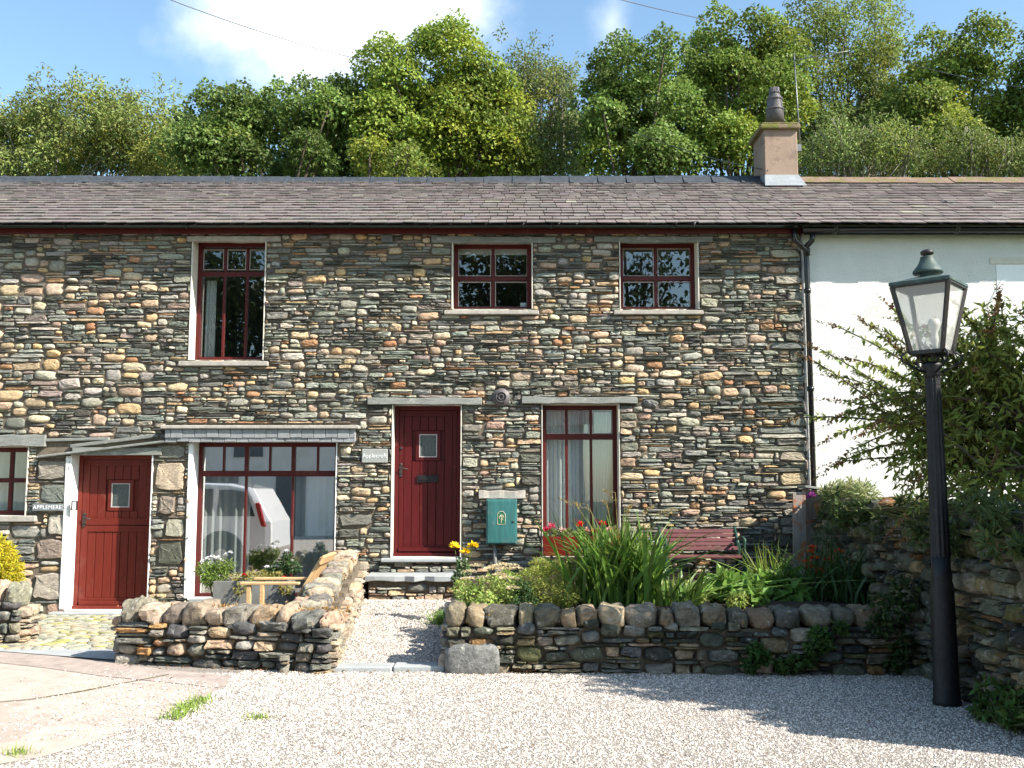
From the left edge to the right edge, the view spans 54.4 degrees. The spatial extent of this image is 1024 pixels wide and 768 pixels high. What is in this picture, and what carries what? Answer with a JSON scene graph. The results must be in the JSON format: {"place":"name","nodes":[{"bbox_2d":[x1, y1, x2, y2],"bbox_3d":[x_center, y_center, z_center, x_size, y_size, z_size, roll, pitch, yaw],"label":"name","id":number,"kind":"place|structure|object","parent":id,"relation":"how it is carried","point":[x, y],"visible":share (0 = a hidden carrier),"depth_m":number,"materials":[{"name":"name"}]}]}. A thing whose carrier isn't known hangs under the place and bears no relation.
{"place":"outdoors","nodes":[
{"label":"outdoors","id":0,"kind":"place"},
{"bbox_2d":[0,614,120,649],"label":"cobbled apron","id":1,"kind":"object","parent":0,"point":[80,632],"visible":0.34,"depth_m":10.90,"materials":[{"name":"beige stone"}]},
{"bbox_2d":[0,532,28,581],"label":"golden conifer","id":2,"kind":"object","parent":1,"relation":"on","point":[11,567],"visible":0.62,"depth_m":10.91,"materials":[{"name":"yellow plant"}]},
{"bbox_2d":[0,643,114,659],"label":"slate paving","id":3,"kind":"structure","parent":1,"relation":"on","point":[99,654],"depth_m":9.71,"materials":[{"name":"grey stone"}]},
{"bbox_2d":[0,663,218,763],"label":"concrete drive","id":4,"kind":"structure","parent":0,"point":[14,674],"depth_m":7.38,"materials":[{"name":"beige concrete"}]},
{"bbox_2d":[1,742,42,757],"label":"grass tuft","id":5,"kind":"object","parent":4,"relation":"on","point":[23,750],"visible":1,"depth_m":6.03,"materials":[{"name":"green plant"}]},
{"bbox_2d":[0,674,167,701],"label":"drive joint","id":6,"kind":"object","parent":4,"relation":"on","point":[87,689],"visible":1,"depth_m":7.89,"materials":[{"name":"grey concrete"}]},
{"bbox_2d":[0,668,216,738],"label":"stray gravel","id":7,"kind":"structure","parent":4,"relation":"on","point":[140,707],"depth_m":7.33,"materials":[{"name":"grey gravel"}]},
{"bbox_2d":[0,651,230,687],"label":"drive edge","id":8,"kind":"object","parent":4,"relation":"on","point":[66,663],"visible":0.91,"depth_m":8.82,"materials":[{"name":"concrete"}]},
{"bbox_2d":[213,578,294,606],"bbox_3d":[-3.078,2.492,11.899,0.888,0.302,0.390,0,-6,0],"label":"planter trough","id":9,"kind":"object","parent":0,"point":[223,591],"visible":0.43,"depth_m":11.71,"materials":[{"name":"stone"}]},
{"bbox_2d":[193,550,236,596],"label":"white daisies","id":10,"kind":"object","parent":9,"relation":"in","point":[209,576],"visible":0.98,"depth_m":11.84,"materials":[{"name":"green plant"}]},
{"bbox_2d":[229,567,293,596],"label":"trailing flowers","id":11,"kind":"object","parent":9,"relation":"in","point":[247,575],"visible":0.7,"depth_m":11.76,"materials":[{"name":"green plant"}]},
{"bbox_2d":[264,549,302,580],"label":"dark daisies","id":12,"kind":"object","parent":9,"relation":"on","point":[286,567],"visible":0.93,"depth_m":12.01,"materials":[{"name":"green plant"}]},
{"bbox_2d":[171,0,389,65],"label":"cable","id":13,"kind":"object","parent":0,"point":[273,35],"visible":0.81,"depth_m":19.72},
{"bbox_2d":[328,596,451,664],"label":"gravel path","id":14,"kind":"structure","parent":0,"point":[383,637],"depth_m":10.15,"materials":[{"name":"grey gravel"}]},
{"bbox_2d":[365,558,467,601],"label":"door steps","id":15,"kind":"structure","parent":14,"relation":"on","point":[422,582],"depth_m":12.24,"materials":[{"name":"grey stone"}]},
{"bbox_2d":[398,607,445,626],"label":"grass tuft","id":16,"kind":"object","parent":14,"relation":"on","point":[438,618],"visible":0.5,"depth_m":10.70,"materials":[{"name":"green plant"}]},
{"bbox_2d":[0,620,1023,767],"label":"gravel yard","id":17,"kind":"structure","parent":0,"point":[332,694],"depth_m":6.68,"materials":[{"name":"grey gravel"}]},
{"bbox_2d":[0,579,44,645],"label":"garden wall","id":18,"kind":"structure","parent":17,"relation":"on","point":[19,618],"depth_m":10.21,"materials":[{"name":"stone"}]},
{"bbox_2d":[154,690,220,720],"bbox_3d":[-2.361,2.347,7.287,0.331,0.060,0.809,0,-6,0],"label":"grass tuft","id":19,"kind":"object","parent":17,"relation":"on","point":[186,706],"visible":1,"depth_m":7.25,"materials":[{"name":"green plant"}]},
{"bbox_2d":[110,549,368,673],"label":"garden wall","id":20,"kind":"structure","parent":17,"relation":"on","point":[281,638],"depth_m":9.03,"materials":[{"name":"stone"}]},
{"bbox_2d":[117,599,350,616],"bbox_3d":[-2.579,2.090,9.275,2.321,0.123,0.373,-2,-6,15],"label":"coping moss","id":21,"kind":"object","parent":20,"relation":"on","point":[347,610],"visible":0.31,"depth_m":9.06,"materials":[{"name":"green plant"}]},
{"bbox_2d":[295,554,361,611],"bbox_3d":[-2.002,2.110,10.877,0.464,0.344,3.866,0,-6,-4],"label":"orange moss","id":22,"kind":"object","parent":20,"relation":"on","point":[336,585],"visible":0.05,"depth_m":9.97,"materials":[{"name":"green plant"}]},
{"bbox_2d":[239,709,276,721],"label":"grass tuft","id":23,"kind":"object","parent":17,"relation":"on","point":[257,716],"visible":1,"depth_m":6.96,"materials":[{"name":"green plant"}]},
{"bbox_2d":[240,552,335,604],"bbox_3d":[-2.357,2.257,10.516,0.871,0.922,0.690,0,-6,0],"label":"garden chair","id":24,"kind":"object","parent":17,"relation":"on","point":[323,561],"visible":0.38,"depth_m":10.29,"materials":[{"name":"brown wood"}]},
{"bbox_2d":[332,662,444,671],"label":"path kerb","id":25,"kind":"structure","parent":17,"relation":"on","point":[396,667],"depth_m":8.76,"materials":[{"name":"grey stone"}]},
{"bbox_2d":[438,586,928,675],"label":"garden wall","id":26,"kind":"structure","parent":17,"relation":"on","point":[687,637],"depth_m":8.70,"materials":[{"name":"stone"}]},
{"bbox_2d":[738,639,773,675],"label":"creeper","id":27,"kind":"object","parent":26,"relation":"attached to","point":[757,653],"visible":1,"depth_m":8.54,"materials":[{"name":"green plant"}]},
{"bbox_2d":[772,618,850,675],"bbox_3d":[2.583,2.269,8.616,0.691,0.510,0.303,0,-6,0],"label":"creeper","id":28,"kind":"object","parent":26,"relation":"attached to","point":[788,665],"visible":1,"depth_m":8.54,"materials":[{"name":"green plant"}]},
{"bbox_2d":[799,624,836,669],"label":"creeper","id":29,"kind":"object","parent":26,"relation":"attached to","point":[823,642],"visible":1,"depth_m":8.55,"materials":[{"name":"green plant"}]},
{"bbox_2d":[863,574,924,674],"bbox_3d":[3.322,2.081,8.624,0.598,0.866,0.368,0,-6,0],"label":"creeper","id":30,"kind":"object","parent":17,"relation":"on","point":[884,614],"visible":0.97,"depth_m":8.57,"materials":[{"name":"green plant"}]},
{"bbox_2d":[810,493,1023,711],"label":"boundary wall","id":31,"kind":"structure","parent":17,"relation":"on","point":[989,600],"depth_m":7.61,"materials":[{"name":"stone"}]},
{"bbox_2d":[778,534,792,561],"bbox_3d":[3.426,2.055,12.478,0.028,0.323,0.460,-5,-8,38],"label":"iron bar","id":32,"kind":"object","parent":31,"relation":"on","point":[782,553],"visible":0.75,"depth_m":12.47,"materials":[{"name":"black metal"}]},
{"bbox_2d":[806,475,884,501],"bbox_3d":[3.873,1.253,11.518,0.493,0.427,1.967,0,-6,0],"label":"flowering shrub","id":33,"kind":"object","parent":31,"relation":"on","point":[858,488],"depth_m":11.08,"materials":[{"name":"green plant"}]},
{"bbox_2d":[770,284,1023,552],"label":"buddleia","id":34,"kind":"object","parent":31,"relation":"on","point":[974,428],"visible":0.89,"depth_m":8.24,"materials":[{"name":"green plant"}]},
{"bbox_2d":[815,482,1023,565],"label":"ivy","id":35,"kind":"object","parent":31,"relation":"on","point":[1001,515],"visible":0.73,"depth_m":7.59,"materials":[{"name":"green plant"}]},
{"bbox_2d":[961,499,1023,569],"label":"buddleia seedling","id":36,"kind":"object","parent":31,"relation":"attached to","point":[966,557],"visible":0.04,"depth_m":7.59,"materials":[{"name":"green plant"}]},
{"bbox_2d":[888,249,967,707],"bbox_3d":[3.248,0.678,7.610,0.460,3.488,0.460,-5,-8,40],"label":"lamp post","id":37,"kind":"object","parent":17,"relation":"on","point":[927,272],"visible":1,"depth_m":7.55,"materials":[{"name":"black metal"}]},
{"bbox_2d":[964,671,1023,733],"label":"nettle","id":38,"kind":"object","parent":17,"relation":"on","point":[1007,715],"visible":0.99,"depth_m":6.79,"materials":[{"name":"green plant"}]},
{"bbox_2d":[0,0,1023,176],"label":"sky","id":39,"kind":"structure","parent":0,"point":[115,40],"materials":[{"name":"blue"}]},
{"bbox_2d":[466,571,866,622],"bbox_3d":[1.642,2.307,10.968,4.216,0.191,3.662,0,-6,0],"label":"flower bed","id":40,"kind":"object","parent":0,"point":[798,604],"visible":0.06,"depth_m":10.18,"materials":[{"name":"soil"}]},
{"bbox_2d":[449,540,478,590],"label":"yellow flower","id":41,"kind":"object","parent":40,"relation":"on","point":[461,566],"visible":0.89,"depth_m":10.84,"materials":[{"name":"green plant"}]},
{"bbox_2d":[450,562,526,606],"bbox_3d":[-0.190,2.060,9.997,0.828,0.535,0.777,2,-6,-17],"label":"sedum","id":42,"kind":"object","parent":40,"relation":"on","point":[504,595],"visible":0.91,"depth_m":9.94,"materials":[{"name":"green plant"}]},
{"bbox_2d":[508,578,538,606],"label":"dark herb","id":43,"kind":"object","parent":40,"relation":"on","point":[527,593],"visible":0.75,"depth_m":9.81,"materials":[{"name":"green plant"}]},
{"bbox_2d":[515,556,586,608],"bbox_3d":[0.428,2.054,10.264,0.841,0.539,0.884,0,-6,0],"label":"goldenrod","id":44,"kind":"object","parent":40,"relation":"on","point":[553,585],"visible":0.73,"depth_m":10.20,"materials":[{"name":"green plant"}]},
{"bbox_2d":[490,488,740,606],"bbox_3d":[0.867,1.662,10.227,2.417,1.185,2.301,3,-7,-23],"label":"crocosmia","id":45,"kind":"object","parent":40,"relation":"on","point":[624,572],"visible":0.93,"depth_m":9.96,"materials":[{"name":"green plant"}]},
{"bbox_2d":[658,526,746,578],"bbox_3d":[2.344,2.116,12.363,1.027,0.675,0.589,0,-6,0],"label":"garden bench","id":46,"kind":"object","parent":40,"relation":"on","point":[707,543],"visible":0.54,"depth_m":12.50,"materials":[{"name":"red wood"}]},
{"bbox_2d":[662,579,749,607],"bbox_3d":[1.969,2.186,10.439,0.884,0.326,1.076,0,-6,0],"label":"pale herb","id":47,"kind":"object","parent":40,"relation":"on","point":[730,602],"visible":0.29,"depth_m":10.05,"materials":[{"name":"green plant"}]},
{"bbox_2d":[682,539,804,574],"bbox_3d":[2.587,1.950,10.699,0.876,0.661,1.612,-6,-8,43],"label":"crocosmia","id":48,"kind":"object","parent":40,"relation":"on","point":[765,565],"visible":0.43,"depth_m":10.82,"materials":[{"name":"green plant"}]},
{"bbox_2d":[703,561,812,606],"bbox_3d":[2.557,2.156,10.431,1.265,0.590,0.955,0,-6,0],"label":"leafy plant","id":49,"kind":"object","parent":40,"relation":"on","point":[760,596],"visible":0.76,"depth_m":10.31,"materials":[{"name":"green plant"}]},
{"bbox_2d":[655,561,866,605],"bbox_3d":[2.662,1.987,10.024,2.378,0.499,1.789,-2,-6,18],"label":"crocosmia","id":50,"kind":"object","parent":40,"relation":"on","point":[696,591],"visible":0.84,"depth_m":10.01,"materials":[{"name":"green plant"}]},
{"bbox_2d":[792,485,823,575],"bbox_3d":[3.733,1.879,12.482,0.513,1.211,0.319,0,-6,0],"label":"timber post","id":51,"kind":"object","parent":40,"relation":"on","point":[803,511],"visible":0.6,"depth_m":12.40,"materials":[{"name":"wood"}]},
{"bbox_2d":[761,540,870,602],"bbox_3d":[3.578,1.917,10.283,1.342,0.661,1.916,5,-8,-38],"label":"crocosmia","id":52,"kind":"object","parent":40,"relation":"on","point":[809,580],"visible":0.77,"depth_m":10.47,"materials":[{"name":"green plant"}]},
{"bbox_2d":[809,519,844,564],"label":"grey herb","id":53,"kind":"object","parent":40,"relation":"on","point":[828,537],"visible":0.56,"depth_m":11.26,"materials":[{"name":"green plant"}]},
{"bbox_2d":[806,537,874,603],"bbox_3d":[3.592,1.929,10.406,1.929,0.677,1.109,4,-7,-35],"label":"crocosmia","id":54,"kind":"object","parent":40,"relation":"on","point":[855,589],"visible":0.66,"depth_m":10.22,"materials":[{"name":"green plant"}]},
{"bbox_2d":[622,0,743,26],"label":"cable","id":55,"kind":"object","parent":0,"point":[672,12],"visible":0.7,"depth_m":21.71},
{"bbox_2d":[870,50,1023,87],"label":"cable","id":56,"kind":"object","parent":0,"point":[947,73],"visible":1,"depth_m":20.47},
{"label":"ground","id":57,"kind":"structure","parent":0,"visible":0},
{"bbox_2d":[0,62,201,175],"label":"tree","id":58,"kind":"object","parent":57,"relation":"on","point":[110,118],"visible":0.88,"depth_m":23.64,"materials":[{"name":"green plant"}]},
{"bbox_2d":[3,101,228,175],"bbox_3d":[-11.263,-1.642,28.198,7.576,12.784,6.282,0,-6,0],"label":"tree","id":59,"kind":"object","parent":57,"relation":"on","point":[176,118],"visible":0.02,"depth_m":27.35,"materials":[{"name":"green plant"}]},
{"bbox_2d":[149,69,366,176],"bbox_3d":[-5.655,-1.556,22.370,4.834,11.406,3.535,0,-6,0],"label":"tree","id":60,"kind":"object","parent":57,"relation":"on","point":[230,137],"visible":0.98,"depth_m":22.06,"materials":[{"name":"green plant"}]},
{"bbox_2d":[199,103,356,176],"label":"tree","id":61,"kind":"object","parent":57,"relation":"on","point":[276,169],"visible":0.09,"depth_m":28.41,"materials":[{"name":"green plant"}]},
{"bbox_2d":[345,129,441,176],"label":"tree","id":62,"kind":"object","parent":57,"relation":"on","point":[371,155],"visible":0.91,"depth_m":20.51,"materials":[{"name":"green plant"}]},
{"bbox_2d":[0,86,809,615],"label":"stone cottage","id":63,"kind":"structure","parent":57,"relation":"on","point":[660,318],"depth_m":13.12,"materials":[{"name":"stone"}]},
{"bbox_2d":[0,452,27,509],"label":"net curtain","id":64,"kind":"object","parent":63,"relation":"hanging from","point":[19,492],"visible":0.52,"depth_m":13.30,"materials":[{"name":"white fabric"}]},
{"bbox_2d":[0,448,27,514],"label":"window","id":65,"kind":"structure","parent":63,"relation":"in","point":[11,480],"depth_m":13.14,"materials":[{"name":"red paint"}]},
{"bbox_2d":[32,504,62,510],"bbox_3d":[-5.990,1.593,12.842,0.392,0.092,0.034,0,-6,0],"label":"name sign","id":66,"kind":"object","parent":63,"relation":"attached to","point":[47,507],"visible":1,"depth_m":12.83,"materials":[{"name":"stone"}]},
{"bbox_2d":[71,501,77,510],"bbox_3d":[-5.646,1.570,12.839,0.073,0.125,0.043,0,-6,0],"label":"key safe","id":67,"kind":"object","parent":63,"relation":"attached to","point":[74,505],"visible":1,"depth_m":12.82,"materials":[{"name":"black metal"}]},
{"bbox_2d":[71,455,151,608],"bbox_3d":[-5.200,1.938,13.072,1.042,2.002,0.113,0,-6,0],"label":"door","id":68,"kind":"structure","parent":63,"relation":"in","point":[112,546],"depth_m":13.08,"materials":[{"name":"red paint"}]},
{"bbox_2d":[204,280,216,356],"bbox_3d":[-4.113,-0.874,13.566,0.140,1.089,0.041,0,-6,0],"label":"net curtain","id":69,"kind":"object","parent":63,"relation":"hanging from","point":[210,320],"visible":0.98,"depth_m":13.57,"materials":[{"name":"white fabric"}]},
{"bbox_2d":[201,477,250,592],"bbox_3d":[-3.787,1.995,13.223,0.619,1.534,0.054,0,-6,0],"label":"net curtain","id":70,"kind":"object","parent":63,"relation":"hanging from","point":[223,529],"visible":0.76,"depth_m":13.24,"materials":[{"name":"white fabric"}]},
{"bbox_2d":[195,243,264,359],"bbox_3d":[-3.761,-1.104,13.419,0.964,1.635,0.082,0,-6,0],"label":"window","id":71,"kind":"structure","parent":63,"relation":"in","point":[201,252],"depth_m":13.43,"materials":[{"name":"red paint"}]},
{"bbox_2d":[194,442,335,596],"bbox_3d":[-3.217,1.785,13.114,1.858,2.028,0.082,0,-6,0],"label":"window","id":72,"kind":"structure","parent":63,"relation":"in","point":[246,473],"depth_m":13.15,"materials":[{"name":"red paint"}]},
{"bbox_2d":[294,477,334,592],"bbox_3d":[-2.606,1.995,13.223,0.554,1.534,0.055,0,-6,0],"label":"net curtain","id":73,"kind":"object","parent":63,"relation":"hanging from","point":[314,522],"visible":0.7,"depth_m":13.24,"materials":[{"name":"white fabric"}]},
{"bbox_2d":[362,449,387,462],"bbox_3d":[-1.782,0.933,12.927,0.334,0.180,0.034,0,-6,0],"label":"name sign","id":74,"kind":"object","parent":63,"relation":"attached to","point":[374,455],"visible":1,"depth_m":12.91,"materials":[{"name":"stone"}]},
{"bbox_2d":[393,406,460,555],"bbox_3d":[-1.112,1.276,13.142,0.885,1.976,0.113,0,-6,0],"label":"door","id":75,"kind":"structure","parent":63,"relation":"in","point":[427,458],"depth_m":13.15,"materials":[{"name":"paint"}]},
{"bbox_2d":[453,244,531,308],"bbox_3d":[-0.262,-1.428,13.453,1.050,0.927,0.082,0,-6,0],"label":"window","id":76,"kind":"structure","parent":63,"relation":"in","point":[457,247],"depth_m":13.43,"materials":[{"name":"red paint"}]},
{"bbox_2d":[459,250,526,254],"bbox_3d":[-0.262,-1.820,13.596,0.970,0.118,0.020,0,-6,0],"label":"roller blind","id":77,"kind":"object","parent":63,"relation":"attached to","point":[487,252],"visible":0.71,"depth_m":13.58,"materials":[{"name":"white fabric"}]},
{"bbox_2d":[492,388,509,406],"bbox_3d":[-0.140,0.174,12.992,0.236,0.236,0.142,0,-6,0],"label":"flue terminal","id":78,"kind":"object","parent":63,"relation":"attached to","point":[500,397],"visible":1,"depth_m":12.96,"materials":[{"name":"grey metal"}]},
{"bbox_2d":[486,499,516,573],"bbox_3d":[-0.133,1.991,12.768,0.398,1.018,0.188,0,-6,0],"label":"meter box","id":79,"kind":"object","parent":63,"relation":"attached to","point":[501,521],"visible":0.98,"depth_m":12.71,"materials":[{"name":"teal metal"}]},
{"bbox_2d":[487,501,515,542],"bbox_3d":[-0.133,1.760,12.707,0.362,0.536,0.018,0,-6,0],"label":"cabinet door","id":80,"kind":"structure","parent":79,"relation":"in","point":[501,515],"depth_m":12.70,"materials":[{"name":"teal metal"}]},
{"bbox_2d":[546,410,571,535],"bbox_3d":[0.617,1.285,13.267,0.357,1.901,0.054,0,-6,0],"label":"net curtain","id":81,"kind":"object","parent":63,"relation":"hanging from","point":[555,471],"visible":0.77,"depth_m":13.28,"materials":[{"name":"white fabric"}]},
{"bbox_2d":[543,406,617,554],"bbox_3d":[0.895,1.279,13.167,0.993,1.991,0.082,0,-6,0],"label":"window","id":82,"kind":"structure","parent":63,"relation":"in","point":[566,436],"depth_m":13.20,"materials":[{"name":"red paint"}]},
{"bbox_2d":[542,536,619,556],"bbox_3d":[0.899,2.067,12.673,1.031,0.255,0.320,0,-6,0],"label":"window box","id":83,"kind":"object","parent":63,"relation":"attached to","point":[549,547],"visible":0.41,"depth_m":12.53,"materials":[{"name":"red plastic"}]},
{"bbox_2d":[543,520,619,536],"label":"geranium","id":84,"kind":"object","parent":83,"relation":"in","point":[548,529],"visible":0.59,"depth_m":12.64,"materials":[{"name":"red plant"}]},
{"bbox_2d":[571,410,593,532],"bbox_3d":[0.925,1.288,13.298,0.338,1.901,0.055,0,-6,0],"label":"net curtain","id":85,"kind":"object","parent":63,"relation":"hanging from","point":[575,454],"visible":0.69,"depth_m":13.31,"materials":[{"name":"white fabric"}]},
{"bbox_2d":[588,410,611,533],"bbox_3d":[1.188,1.285,13.267,0.348,1.901,0.053,0,-6,0],"label":"net curtain","id":86,"kind":"object","parent":63,"relation":"hanging from","point":[602,451],"visible":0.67,"depth_m":13.29,"materials":[{"name":"white fabric"}]},
{"bbox_2d":[620,243,694,308],"bbox_3d":[1.951,-1.435,13.454,1.029,0.941,0.082,0,-6,0],"label":"window","id":87,"kind":"structure","parent":63,"relation":"in","point":[679,246],"depth_m":13.43,"materials":[{"name":"red paint"}]},
{"bbox_2d":[611,121,767,170],"bbox_3d":[3.128,-4.696,19.219,0.013,3.405,7.004,2,-6,-15],"label":"cable","id":88,"kind":"object","parent":63,"relation":"attached to","point":[689,151],"visible":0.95,"depth_m":18.35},
{"bbox_2d":[793,51,847,153],"bbox_3d":[4.891,-4.525,15.739,0.912,1.665,0.221,-3,-7,26],"label":"tv aerial","id":89,"kind":"object","parent":63,"relation":"attached to","point":[799,148],"visible":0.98,"depth_m":15.90,"materials":[{"name":"metal"}]},
{"bbox_2d":[358,75,476,176],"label":"tree","id":90,"kind":"object","parent":57,"relation":"on","point":[420,140],"visible":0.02,"depth_m":28.20,"materials":[{"name":"green plant"}]},
{"bbox_2d":[341,7,545,176],"bbox_3d":[-1.667,-2.201,22.935,4.959,12.804,3.423,0,-6,0],"label":"tree","id":91,"kind":"object","parent":57,"relation":"on","point":[456,115],"visible":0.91,"depth_m":22.61,"materials":[{"name":"green plant"}]},
{"bbox_2d":[289,103,615,176],"bbox_3d":[-1.509,-1.961,28.765,9.779,13.554,5.019,0,-6,0],"label":"tree","id":92,"kind":"object","parent":57,"relation":"on","point":[346,147],"visible":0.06,"depth_m":28.39,"materials":[{"name":"green plant"}]},
{"bbox_2d":[480,21,588,175],"bbox_3d":[0.496,-2.268,24.325,2.893,13.214,3.012,0,-6,0],"label":"tree","id":93,"kind":"object","parent":57,"relation":"on","point":[553,157],"visible":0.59,"depth_m":24.31,"materials":[{"name":"green plant"}]},
{"bbox_2d":[567,21,707,175],"bbox_3d":[2.914,-2.080,22.566,3.286,12.479,3.178,0,-6,0],"label":"tree","id":94,"kind":"object","parent":57,"relation":"on","point":[623,98],"visible":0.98,"depth_m":22.66,"materials":[{"name":"green plant"}]},
{"bbox_2d":[607,73,758,175],"bbox_3d":[4.630,-2.349,28.025,5.334,14.151,4.130,0,-6,0],"label":"tree","id":95,"kind":"object","parent":57,"relation":"on","point":[678,126],"visible":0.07,"depth_m":27.61,"materials":[{"name":"green plant"}]},
{"bbox_2d":[674,0,819,175],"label":"tree","id":96,"kind":"object","parent":57,"relation":"on","point":[762,62],"visible":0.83,"depth_m":23.42,"materials":[{"name":"green plant"}]},
{"bbox_2d":[775,0,921,176],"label":"tree","id":97,"kind":"object","parent":57,"relation":"on","point":[861,54],"visible":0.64,"depth_m":25.07,"materials":[{"name":"green plant"}]},
{"bbox_2d":[784,93,929,176],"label":"tree","id":98,"kind":"object","parent":57,"relation":"on","point":[826,143],"visible":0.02,"depth_m":29.39,"materials":[{"name":"green plant"}]},
{"bbox_2d":[798,99,937,176],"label":"tree","id":99,"kind":"object","parent":57,"relation":"on","point":[876,142],"visible":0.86,"depth_m":20.42,"materials":[{"name":"green plant"}]},
{"bbox_2d":[755,177,1023,503],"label":"white cottage","id":100,"kind":"structure","parent":57,"relation":"on","point":[865,240],"depth_m":13.21,"materials":[{"name":"paint"}]},
{"bbox_2d":[996,265,1023,327],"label":"window","id":101,"kind":"structure","parent":100,"relation":"in","point":[1011,276],"depth_m":13.20,"materials":[{"name":"white paint"}]},
{"bbox_2d":[860,8,1023,176],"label":"tree","id":102,"kind":"object","parent":57,"relation":"on","point":[931,95],"visible":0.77,"depth_m":22.86,"materials":[{"name":"green plant"}]},
{"bbox_2d":[866,88,1018,176],"bbox_3d":[13.084,-2.007,28.289,5.845,13.533,4.029,0,-6,0],"label":"tree","id":103,"kind":"object","parent":57,"relation":"on","point":[966,98],"visible":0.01,"depth_m":27.90,"materials":[{"name":"green plant"}]},
{"bbox_2d":[910,108,1023,176],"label":"tree","id":104,"kind":"object","parent":57,"relation":"on","point":[986,164],"visible":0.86,"depth_m":20.85,"materials":[{"name":"green plant"}]},
{"bbox_2d":[986,28,1023,176],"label":"tree","id":105,"kind":"object","parent":57,"relation":"on","point":[1015,81],"visible":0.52,"depth_m":22.43,"materials":[{"name":"green plant"}]}
]}

